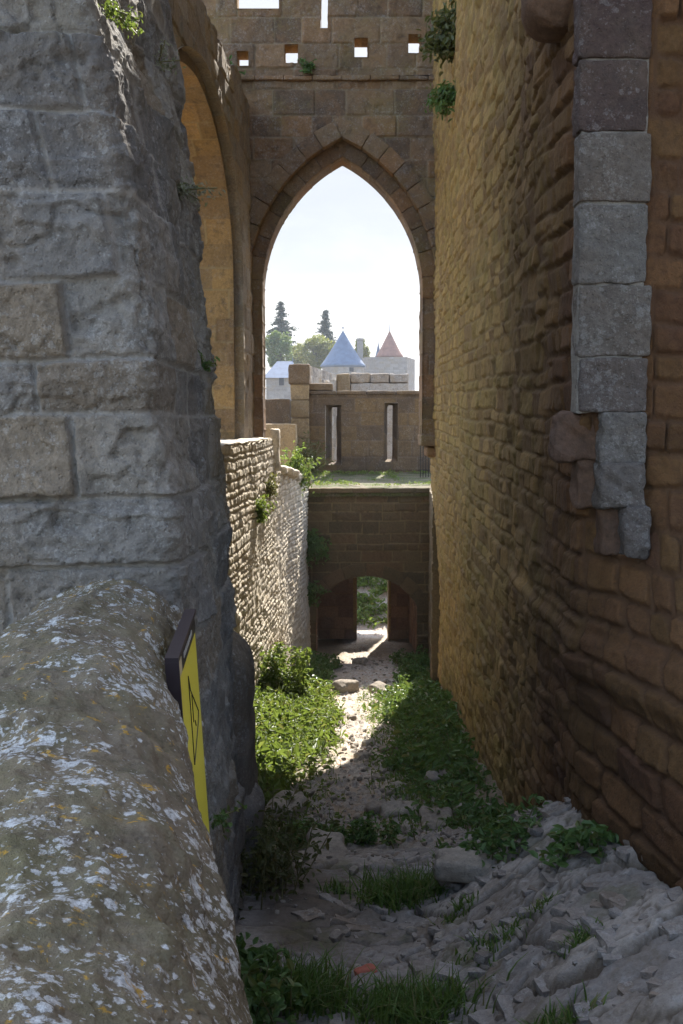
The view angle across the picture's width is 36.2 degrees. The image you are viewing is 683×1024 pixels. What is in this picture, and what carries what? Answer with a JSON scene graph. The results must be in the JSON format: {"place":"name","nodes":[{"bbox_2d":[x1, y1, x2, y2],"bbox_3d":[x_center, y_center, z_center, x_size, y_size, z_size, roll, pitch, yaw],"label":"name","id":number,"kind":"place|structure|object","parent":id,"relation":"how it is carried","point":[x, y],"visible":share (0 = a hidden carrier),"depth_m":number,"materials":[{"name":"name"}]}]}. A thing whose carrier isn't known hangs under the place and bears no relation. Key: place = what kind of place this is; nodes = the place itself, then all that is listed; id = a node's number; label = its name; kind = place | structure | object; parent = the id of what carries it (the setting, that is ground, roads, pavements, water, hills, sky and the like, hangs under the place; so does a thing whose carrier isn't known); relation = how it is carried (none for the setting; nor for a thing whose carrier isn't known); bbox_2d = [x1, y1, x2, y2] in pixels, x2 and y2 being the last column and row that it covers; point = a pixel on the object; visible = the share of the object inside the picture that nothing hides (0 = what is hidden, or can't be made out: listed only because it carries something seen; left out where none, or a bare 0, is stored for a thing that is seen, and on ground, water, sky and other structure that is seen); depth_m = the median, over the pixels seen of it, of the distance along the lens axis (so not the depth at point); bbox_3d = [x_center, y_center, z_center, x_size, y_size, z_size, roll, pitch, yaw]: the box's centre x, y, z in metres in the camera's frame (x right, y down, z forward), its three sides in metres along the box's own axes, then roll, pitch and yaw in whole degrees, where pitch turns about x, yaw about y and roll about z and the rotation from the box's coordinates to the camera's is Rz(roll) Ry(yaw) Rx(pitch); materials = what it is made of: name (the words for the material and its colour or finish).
{"place":"outdoors","nodes":[
{"label":"outdoors","id":0,"kind":"place"},
{"bbox_2d":[239,0,419,390],"label":"sky","id":1,"kind":"structure","parent":0,"point":[342,250],"materials":[{"name":"white"}]},
{"bbox_2d":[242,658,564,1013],"bbox_3d":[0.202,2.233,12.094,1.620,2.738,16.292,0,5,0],"label":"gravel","id":2,"kind":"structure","parent":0,"point":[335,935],"depth_m":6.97,"materials":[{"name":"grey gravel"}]},
{"bbox_2d":[354,752,370,759],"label":"loose stone","id":3,"kind":"object","parent":2,"relation":"on","point":[359,755],"visible":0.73,"depth_m":9.95,"materials":[{"name":"grey stone"}]},
{"bbox_2d":[420,446,428,477],"bbox_3d":[1.818,-1.172,21.988,0.425,0.933,0.031,0,5,0],"label":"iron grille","id":4,"kind":"object","parent":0,"point":[423,462],"visible":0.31,"depth_m":21.99,"materials":[{"name":"black metal"}]},
{"bbox_2d":[235,463,682,1023],"bbox_3d":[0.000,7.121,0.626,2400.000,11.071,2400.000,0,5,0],"label":"ground","id":5,"kind":"structure","parent":0,"point":[643,943],"depth_m":4.50,"materials":[{"name":"grey stone"}]},
{"bbox_2d":[0,0,244,925],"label":"stone pillar","id":6,"kind":"structure","parent":5,"relation":"on","point":[111,460],"depth_m":3.29,"materials":[{"name":"grey stone"}]},
{"bbox_2d":[98,0,143,37],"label":"wall plant","id":7,"kind":"object","parent":6,"relation":"attached to","point":[120,14],"depth_m":3.40,"materials":[{"name":"green plant"}]},
{"bbox_2d":[152,35,185,78],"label":"wall plant","id":8,"kind":"object","parent":6,"relation":"attached to","point":[163,65],"depth_m":4.05,"materials":[{"name":"green plant"}]},
{"bbox_2d":[176,176,224,208],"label":"wall plant","id":9,"kind":"object","parent":6,"relation":"attached to","point":[182,189],"depth_m":4.29,"materials":[{"name":"green plant"}]},
{"bbox_2d":[197,349,219,372],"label":"wall plant","id":10,"kind":"object","parent":6,"relation":"attached to","point":[205,365],"depth_m":4.25,"materials":[{"name":"green plant"}]},
{"bbox_2d":[232,631,264,893],"bbox_3d":[-0.640,1.491,5.528,0.482,1.686,0.733,0,5,0],"label":"buttress stone","id":11,"kind":"object","parent":5,"relation":"on","point":[245,720],"visible":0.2,"depth_m":5.32,"materials":[{"name":"grey stone"}]},
{"bbox_2d":[220,428,317,688],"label":"wall","id":12,"kind":"structure","parent":5,"relation":"on","point":[268,575],"depth_m":14.27,"materials":[{"name":"beige stone"}]},
{"bbox_2d":[168,0,254,438],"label":"arcade wall","id":13,"kind":"structure","parent":12,"relation":"on","point":[215,119],"depth_m":13.52,"materials":[{"name":"brown stone"}]},
{"bbox_2d":[226,55,245,74],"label":"wall plant","id":14,"kind":"object","parent":13,"relation":"attached to","point":[240,72],"depth_m":14.23,"materials":[{"name":"green plant"}]},
{"bbox_2d":[254,494,276,522],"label":"wall plant","id":15,"kind":"object","parent":12,"relation":"attached to","point":[260,504],"depth_m":13.22,"materials":[{"name":"green plant"}]},
{"bbox_2d":[265,472,279,499],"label":"wall plant","id":16,"kind":"object","parent":12,"relation":"attached to","point":[271,490],"depth_m":14.28,"materials":[{"name":"green plant"}]},
{"bbox_2d":[280,441,321,495],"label":"wall plant","id":17,"kind":"object","parent":12,"relation":"attached to","point":[296,460],"depth_m":18.77,"materials":[{"name":"green plant"}]},
{"bbox_2d":[242,76,435,456],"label":"pointed arch","id":18,"kind":"structure","parent":12,"relation":"on","point":[305,137],"depth_m":14.63,"materials":[{"name":"brown stone"}]},
{"bbox_2d":[202,0,433,81],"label":"pierced parapet","id":19,"kind":"structure","parent":18,"relation":"on","point":[263,41],"depth_m":14.45,"materials":[{"name":"brown stone"}]},
{"bbox_2d":[297,58,316,72],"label":"wall plant","id":20,"kind":"object","parent":19,"relation":"attached to","point":[308,67],"depth_m":14.39,"materials":[{"name":"green plant"}]},
{"bbox_2d":[265,358,293,399],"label":"slate house","id":21,"kind":"structure","parent":5,"relation":"on","point":[277,383],"depth_m":119.27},
{"bbox_2d":[279,378,283,384],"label":"window","id":22,"kind":"structure","parent":21,"relation":"in","point":[281,380],"depth_m":119.10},
{"bbox_2d":[265,330,293,367],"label":"broadleaf tree","id":23,"kind":"object","parent":5,"relation":"on","point":[277,345],"visible":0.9,"depth_m":157.90,"materials":[{"name":"green plant"}]},
{"bbox_2d":[266,301,298,355],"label":"conifer tree","id":24,"kind":"object","parent":5,"relation":"on","point":[281,323],"visible":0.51,"depth_m":187.31,"materials":[{"name":"green plant"}]},
{"bbox_2d":[236,932,332,1023],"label":"leafy weed","id":25,"kind":"object","parent":5,"relation":"on","point":[260,999],"visible":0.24,"depth_m":3.75,"materials":[{"name":"green plant"}]},
{"bbox_2d":[264,790,307,822],"bbox_3d":[-0.411,2.165,7.513,0.343,0.252,0.429,0,5,0],"label":"loose stone","id":26,"kind":"object","parent":5,"relation":"on","point":[301,798],"visible":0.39,"depth_m":7.44,"materials":[{"name":"grey stone"}]},
{"bbox_2d":[238,783,339,919],"bbox_3d":[-0.413,1.705,5.272,0.745,0.554,0.771,-3,6,-29],"label":"bush","id":27,"kind":"object","parent":5,"relation":"on","point":[272,861],"visible":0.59,"depth_m":5.20,"materials":[{"name":"green plant"}]},
{"bbox_2d":[258,641,320,696],"bbox_3d":[-0.737,2.081,13.419,0.955,0.882,0.867,0,5,0],"label":"leafy weed","id":28,"kind":"object","parent":5,"relation":"on","point":[276,664],"visible":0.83,"depth_m":13.36,"materials":[{"name":"green plant"}]},
{"bbox_2d":[286,344,307,363],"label":"broadleaf tree","id":29,"kind":"object","parent":5,"relation":"on","point":[297,361],"visible":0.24,"depth_m":175.68,"materials":[{"name":"green plant"}]},
{"bbox_2d":[253,674,348,809],"bbox_3d":[-0.669,2.287,11.277,1.532,1.285,7.643,0,5,4],"label":"weed cover","id":30,"kind":"object","parent":5,"relation":"on","point":[277,750],"visible":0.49,"depth_m":10.61,"materials":[{"name":"green plant"}]},
{"bbox_2d":[293,334,335,369],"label":"broadleaf tree","id":31,"kind":"object","parent":5,"relation":"on","point":[319,350],"visible":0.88,"depth_m":168.77,"materials":[{"name":"green plant"}]},
{"bbox_2d":[241,939,403,1023],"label":"grass tuft","id":32,"kind":"object","parent":5,"relation":"on","point":[310,979],"visible":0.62,"depth_m":3.95,"materials":[{"name":"green plant"}]},
{"bbox_2d":[304,827,347,861],"bbox_3d":[-0.090,1.968,6.011,0.263,0.183,0.421,0,5,0],"label":"loose stone","id":33,"kind":"object","parent":5,"relation":"on","point":[338,848],"visible":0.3,"depth_m":6.01,"materials":[{"name":"grey stone"}]},
{"bbox_2d":[315,310,336,343],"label":"conifer tree","id":34,"kind":"object","parent":5,"relation":"on","point":[325,326],"visible":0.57,"depth_m":197.14,"materials":[{"name":"green plant"}]},
{"bbox_2d":[316,875,352,894],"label":"grass tuft","id":35,"kind":"object","parent":5,"relation":"on","point":[335,887],"visible":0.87,"depth_m":5.26,"materials":[{"name":"green plant"}]},
{"bbox_2d":[320,327,365,462],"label":"slate tower","id":36,"kind":"structure","parent":5,"relation":"on","point":[343,357],"depth_m":146.83,"materials":[{"name":"blue stone"}]},
{"bbox_2d":[331,679,358,693],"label":"loose stone","id":37,"kind":"object","parent":5,"relation":"on","point":[343,686],"visible":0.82,"depth_m":14.89,"materials":[{"name":"beige stone"}]},
{"bbox_2d":[265,811,425,849],"bbox_3d":[-0.008,1.984,6.390,1.047,0.297,0.589,0,5,0],"label":"leafy weed","id":38,"kind":"object","parent":5,"relation":"on","point":[366,833],"visible":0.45,"depth_m":6.39,"materials":[{"name":"green plant"}]},
{"bbox_2d":[347,715,356,720],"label":"loose stone","id":39,"kind":"object","parent":5,"relation":"on","point":[352,717],"visible":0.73,"depth_m":12.15,"materials":[{"name":"beige stone"}]},
{"bbox_2d":[352,657,367,664],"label":"loose stone","id":40,"kind":"object","parent":5,"relation":"on","point":[359,660],"visible":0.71,"depth_m":19.43,"materials":[{"name":"grey stone"}]},
{"bbox_2d":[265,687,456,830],"bbox_3d":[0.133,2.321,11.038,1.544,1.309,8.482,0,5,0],"label":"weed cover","id":41,"kind":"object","parent":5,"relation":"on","point":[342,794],"visible":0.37,"depth_m":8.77,"materials":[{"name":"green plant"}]},
{"bbox_2d":[355,340,370,357],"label":"broadleaf tree","id":42,"kind":"object","parent":5,"relation":"on","point":[366,352],"visible":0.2,"depth_m":182.56,"materials":[{"name":"green plant"}]},
{"bbox_2d":[354,963,377,975],"bbox_3d":[0.101,1.900,4.307,0.103,0.062,0.075,0,5,0],"label":"brick fragment","id":43,"kind":"object","parent":5,"relation":"on","point":[364,969],"visible":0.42,"depth_m":4.29,"materials":[{"name":"red brick"}]},
{"bbox_2d":[295,644,440,687],"bbox_3d":[0.473,2.743,17.818,2.757,0.595,4.349,0,5,0],"label":"weed cover","id":44,"kind":"object","parent":5,"relation":"on","point":[416,671],"visible":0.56,"depth_m":17.90,"materials":[{"name":"green plant"}]},
{"bbox_2d":[361,738,375,746],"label":"loose stone","id":45,"kind":"object","parent":5,"relation":"on","point":[366,742],"visible":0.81,"depth_m":10.61,"materials":[{"name":"grey stone"}]},
{"bbox_2d":[307,472,430,653],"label":"gate","id":46,"kind":"structure","parent":5,"relation":"on","point":[370,528],"depth_m":20.16,"materials":[{"name":"brown stone"}]},
{"bbox_2d":[266,399,290,423],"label":"dark low wall","id":47,"kind":"structure","parent":46,"relation":"on","point":[278,411],"depth_m":22.10,"materials":[{"name":"stone"}]},
{"bbox_2d":[266,424,297,464],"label":"stone bench block","id":48,"kind":"structure","parent":46,"relation":"on","point":[288,435],"depth_m":21.35,"materials":[{"name":"beige stone"}]},
{"bbox_2d":[288,364,310,452],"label":"corner pier","id":49,"kind":"structure","parent":46,"relation":"on","point":[299,378],"depth_m":22.78,"materials":[{"name":"stone"}]},
{"bbox_2d":[297,431,334,473],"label":"terrace shrub","id":50,"kind":"object","parent":46,"relation":"on","point":[306,454],"visible":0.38,"depth_m":22.06,"materials":[{"name":"green plant"}]},
{"bbox_2d":[305,528,331,568],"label":"wall plant","id":51,"kind":"object","parent":46,"relation":"attached to","point":[313,540],"depth_m":19.88,"materials":[{"name":"green plant"}]},
{"bbox_2d":[307,580,331,607],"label":"wall plant","id":52,"kind":"object","parent":46,"relation":"attached to","point":[313,588],"depth_m":19.99,"materials":[{"name":"green plant"}]},
{"bbox_2d":[308,469,430,485],"bbox_3d":[0.618,-0.719,21.549,2.799,0.211,3.014,0,5,0],"label":"terrace grass cover","id":53,"kind":"object","parent":46,"relation":"on","point":[324,473],"visible":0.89,"depth_m":21.68,"materials":[{"name":"green plant"}]},
{"bbox_2d":[309,383,430,472],"bbox_3d":[0.985,-1.836,23.238,3.506,2.036,0.613,0,5,0],"label":"slit rampart","id":54,"kind":"object","parent":46,"relation":"on","point":[364,430],"visible":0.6,"depth_m":23.00,"materials":[{"name":"stone"}]},
{"bbox_2d":[311,367,336,463],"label":"receding wall","id":55,"kind":"structure","parent":54,"relation":"attached to","point":[320,376],"depth_m":27.07,"materials":[{"name":"grey stone"}]},
{"bbox_2d":[337,373,408,459],"bbox_3d":[0.834,-2.550,28.161,1.938,2.377,0.684,0,5,0],"label":"merlon","id":56,"kind":"object","parent":55,"relation":"attached to","point":[364,382],"visible":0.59,"depth_m":27.82,"materials":[{"name":"grey stone"}]},
{"bbox_2d":[357,576,386,628],"bbox_3d":[0.603,1.962,26.722,4.884,1.335,4.018,0,5,0],"label":"weed cover","id":57,"kind":"object","parent":5,"relation":"on","point":[380,589],"visible":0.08,"depth_m":25.89,"materials":[{"name":"green plant"}]},
{"bbox_2d":[364,799,385,816],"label":"loose stone","id":58,"kind":"object","parent":5,"relation":"on","point":[374,805],"visible":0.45,"depth_m":7.58,"materials":[{"name":"grey stone"}]},
{"bbox_2d":[262,683,492,832],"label":"grass","id":59,"kind":"structure","parent":5,"relation":"on","point":[366,720],"depth_m":8.85,"materials":[{"name":"green plant"}]},
{"bbox_2d":[371,773,385,781],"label":"loose stone","id":60,"kind":"object","parent":5,"relation":"on","point":[377,776],"visible":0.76,"depth_m":8.79,"materials":[{"name":"grey stone"}]},
{"bbox_2d":[369,681,393,692],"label":"loose stone","id":61,"kind":"object","parent":5,"relation":"on","point":[377,684],"visible":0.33,"depth_m":14.89,"materials":[{"name":"beige stone"}]},
{"bbox_2d":[379,744,397,752],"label":"loose stone","id":62,"kind":"object","parent":5,"relation":"on","point":[381,747],"visible":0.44,"depth_m":10.27,"materials":[{"name":"grey stone"}]},
{"bbox_2d":[363,322,414,390],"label":"square keep","id":63,"kind":"structure","parent":5,"relation":"on","point":[389,358],"depth_m":163.83,"materials":[{"name":"grey stone"}]},
{"bbox_2d":[387,781,402,791],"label":"loose stone","id":64,"kind":"object","parent":5,"relation":"on","point":[397,783],"visible":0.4,"depth_m":8.40,"materials":[{"name":"grey stone"}]},
{"bbox_2d":[336,852,457,917],"bbox_3d":[0.289,1.817,5.137,0.694,0.335,0.570,2,6,25],"label":"grass tuft","id":65,"kind":"object","parent":5,"relation":"on","point":[408,891],"visible":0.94,"depth_m":5.09,"materials":[{"name":"green plant"}]},
{"bbox_2d":[379,800,419,820],"bbox_3d":[0.438,2.147,7.452,0.355,0.164,0.215,-1,5,-15],"label":"loose stone","id":66,"kind":"object","parent":5,"relation":"on","point":[389,806],"visible":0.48,"depth_m":7.40,"materials":[{"name":"grey stone"}]},
{"bbox_2d":[401,819,423,832],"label":"loose stone","id":67,"kind":"object","parent":5,"relation":"on","point":[419,829],"visible":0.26,"depth_m":6.94,"materials":[{"name":"grey stone"}]},
{"bbox_2d":[323,952,527,1023],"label":"grass tuft","id":68,"kind":"object","parent":5,"relation":"on","point":[425,1000],"visible":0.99,"depth_m":3.89,"materials":[{"name":"green plant"}]},
{"bbox_2d":[428,485,440,685],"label":"gate side wall","id":69,"kind":"structure","parent":5,"relation":"on","point":[433,610],"depth_m":16.25,"materials":[{"name":"brown stone"}]},
{"bbox_2d":[419,805,452,830],"bbox_3d":[0.653,2.137,7.163,0.264,0.165,0.345,0,5,0],"label":"loose stone","id":70,"kind":"object","parent":5,"relation":"on","point":[430,816],"visible":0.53,"depth_m":7.16,"materials":[{"name":"grey stone"}]},
{"bbox_2d":[424,769,453,784],"bbox_3d":[0.820,2.205,8.644,0.270,0.149,0.176,-2,5,-22],"label":"loose stone","id":71,"kind":"object","parent":5,"relation":"on","point":[432,775],"visible":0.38,"depth_m":8.60,"materials":[{"name":"grey stone"}]},
{"bbox_2d":[362,678,517,831],"bbox_3d":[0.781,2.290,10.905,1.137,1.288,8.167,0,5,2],"label":"weed cover","id":72,"kind":"object","parent":5,"relation":"on","point":[474,812],"visible":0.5,"depth_m":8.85,"materials":[{"name":"green plant"}]},
{"bbox_2d":[423,889,478,924],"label":"grass tuft","id":73,"kind":"object","parent":5,"relation":"on","point":[456,907],"visible":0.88,"depth_m":4.71,"materials":[{"name":"green plant"}]},
{"bbox_2d":[433,847,501,883],"bbox_3d":[0.698,1.713,5.034,0.527,0.149,0.219,1,5,16],"label":"loose stone","id":74,"kind":"object","parent":5,"relation":"on","point":[459,865],"visible":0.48,"depth_m":4.99,"materials":[{"name":"grey stone"}]},
{"bbox_2d":[453,802,490,814],"bbox_3d":[0.951,2.158,7.494,0.196,0.163,0.338,-4,7,-41],"label":"loose stone","id":75,"kind":"object","parent":5,"relation":"on","point":[460,804],"visible":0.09,"depth_m":7.49,"materials":[{"name":"grey stone"}]},
{"bbox_2d":[282,797,682,1023],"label":"rubble","id":76,"kind":"object","parent":5,"relation":"on","point":[564,918],"visible":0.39,"depth_m":4.05,"materials":[{"name":"grey stone"}]},
{"bbox_2d":[431,794,552,867],"bbox_3d":[0.747,1.621,5.081,0.594,0.460,0.523,0,5,0],"label":"leafy weed","id":77,"kind":"object","parent":5,"relation":"on","point":[506,828],"visible":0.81,"depth_m":5.04,"materials":[{"name":"green plant"}]},
{"bbox_2d":[448,911,540,983],"bbox_3d":[0.616,1.735,4.238,0.404,0.254,0.320,0,5,0],"label":"grass tuft","id":78,"kind":"object","parent":5,"relation":"on","point":[492,943],"visible":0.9,"depth_m":4.22,"materials":[{"name":"green plant"}]},
{"bbox_2d":[518,890,562,920],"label":"grass tuft","id":79,"kind":"object","parent":5,"relation":"on","point":[538,902],"visible":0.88,"depth_m":4.27,"materials":[{"name":"green plant"}]},
{"bbox_2d":[429,0,682,889],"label":"rubble tower wall","id":80,"kind":"structure","parent":5,"relation":"on","point":[556,469],"depth_m":4.86,"materials":[{"name":"red stone"}]},
{"bbox_2d":[415,0,456,75],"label":"wall plant","id":81,"kind":"object","parent":80,"relation":"attached to","point":[441,43],"depth_m":11.08,"materials":[{"name":"green plant"}]},
{"bbox_2d":[423,79,456,121],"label":"wall plant","id":82,"kind":"object","parent":80,"relation":"attached to","point":[443,98],"depth_m":10.95,"materials":[{"name":"green plant"}]},
{"bbox_2d":[513,980,609,1023],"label":"grass tuft","id":83,"kind":"object","parent":5,"relation":"on","point":[565,1018],"visible":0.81,"depth_m":3.36,"materials":[{"name":"green plant"}]},
{"bbox_2d":[527,820,621,871],"bbox_3d":[1.034,1.423,4.486,0.373,0.247,0.348,-4,6,-38],"label":"ivy clump","id":84,"kind":"object","parent":5,"relation":"on","point":[568,840],"visible":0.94,"depth_m":4.45,"materials":[{"name":"green plant"}]},
{"bbox_2d":[548,915,604,959],"bbox_3d":[0.861,1.539,3.769,0.186,0.162,0.199,4,6,36],"label":"grass tuft","id":85,"kind":"object","parent":5,"relation":"on","point":[581,938],"visible":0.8,"depth_m":3.76,"materials":[{"name":"green plant"}]},
{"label":"viewing platform","id":86,"kind":"structure","parent":5,"relation":"on","visible":0},
{"bbox_2d":[0,578,252,1023],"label":"parapet wall","id":87,"kind":"structure","parent":86,"relation":"on","point":[115,907],"depth_m":1.39,"materials":[{"name":"stone"}]},
{"bbox_2d":[164,609,209,833],"bbox_3d":[-0.440,0.708,2.938,0.118,0.760,0.672,0,5,-4],"label":"information sign","id":88,"kind":"object","parent":87,"relation":"attached to","point":[181,670],"visible":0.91,"depth_m":2.93,"materials":[{"name":"yellow metal"}]},
{"bbox_2d":[209,801,246,841],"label":"wall plant","id":89,"kind":"object","parent":87,"relation":"attached to","point":[221,818],"depth_m":3.42,"materials":[{"name":"green plant"}]}
]}

